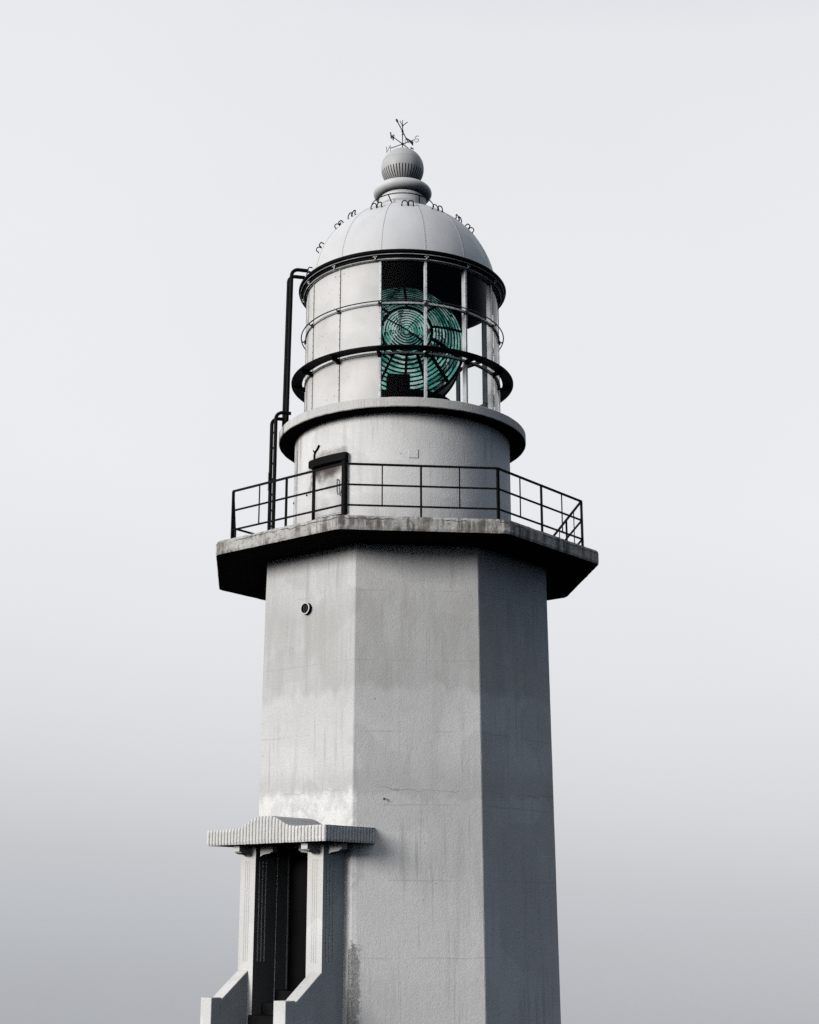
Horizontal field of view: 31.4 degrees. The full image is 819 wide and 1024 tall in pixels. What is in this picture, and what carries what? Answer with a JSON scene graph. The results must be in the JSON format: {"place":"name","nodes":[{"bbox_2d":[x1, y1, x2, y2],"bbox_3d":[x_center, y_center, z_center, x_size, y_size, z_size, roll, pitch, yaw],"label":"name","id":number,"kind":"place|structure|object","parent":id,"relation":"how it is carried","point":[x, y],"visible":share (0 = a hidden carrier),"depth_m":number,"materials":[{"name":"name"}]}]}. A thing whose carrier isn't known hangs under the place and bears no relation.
{"place":"outdoors","nodes":[
{"label":"outdoors","id":0,"kind":"place"},
{"bbox_2d":[0,0,818,919],"label":"sky","id":1,"kind":"structure","parent":0,"point":[639,179],"materials":[{"name":"white"}]},
{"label":"ground","id":2,"kind":"structure","parent":0,"visible":0},
{"bbox_2d":[200,147,598,1023],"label":"lighthouse","id":3,"kind":"object","parent":2,"relation":"on","point":[392,843],"visible":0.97,"depth_m":24.32,"materials":[{"name":"paint"}]},
{"bbox_2d":[267,411,290,529],"bbox_3d":[-2.419,-0.512,26.816,0.337,2.728,0.438,5,-16,-17],"label":"ladder","id":4,"kind":"object","parent":3,"relation":"on","point":[272,461],"visible":0.89,"depth_m":26.84,"materials":[{"name":"black metal"}]},
{"bbox_2d":[282,268,307,426],"bbox_3d":[-2.178,-3.093,27.707,0.380,3.223,0.390,4,-16,-14],"label":"ladder","id":5,"kind":"object","parent":3,"relation":"attached to","point":[287,349],"visible":0.94,"depth_m":27.66,"materials":[{"name":"black metal"}]},
{"bbox_2d":[285,849,307,989],"bbox_3d":[-1.563,6.625,23.726,1.146,2.219,0.060,-12,-20,37],"label":"entrance door","id":6,"kind":"structure","parent":3,"relation":"in","point":[297,860],"depth_m":23.93,"materials":[{"name":"paint"}]},
{"bbox_2d":[308,451,347,519],"bbox_3d":[-1.443,-0.448,25.867,0.873,1.145,0.209,-12,-20,38],"label":"drum door","id":7,"kind":"structure","parent":3,"relation":"in","point":[331,476],"depth_m":25.86,"materials":[{"name":"paint"}]},
{"bbox_2d":[386,119,418,152],"bbox_3d":[-0.149,-7.623,29.573,0.597,0.705,0.970,2,-16,-8],"label":"weather vane","id":8,"kind":"object","parent":3,"relation":"on","point":[407,139],"visible":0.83,"depth_m":29.53,"materials":[{"name":"metal"}]},
{"bbox_2d":[230,462,583,545],"bbox_3d":[-0.137,0.530,27.257,6.554,0.994,6.554,0,-16,0],"label":"gallery railing","id":9,"kind":"object","parent":3,"relation":"on","point":[342,505],"visible":0.53,"depth_m":24.67,"materials":[{"name":"black metal"}]},
{"bbox_2d":[382,286,461,399],"bbox_3d":[-0.139,-2.871,28.198,2.428,2.973,1.984,0,-16,0],"label":"fresnel lens","id":10,"kind":"object","parent":3,"relation":"on","point":[402,375],"visible":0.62,"depth_m":27.48,"materials":[{"name":"green glass"}]}
]}

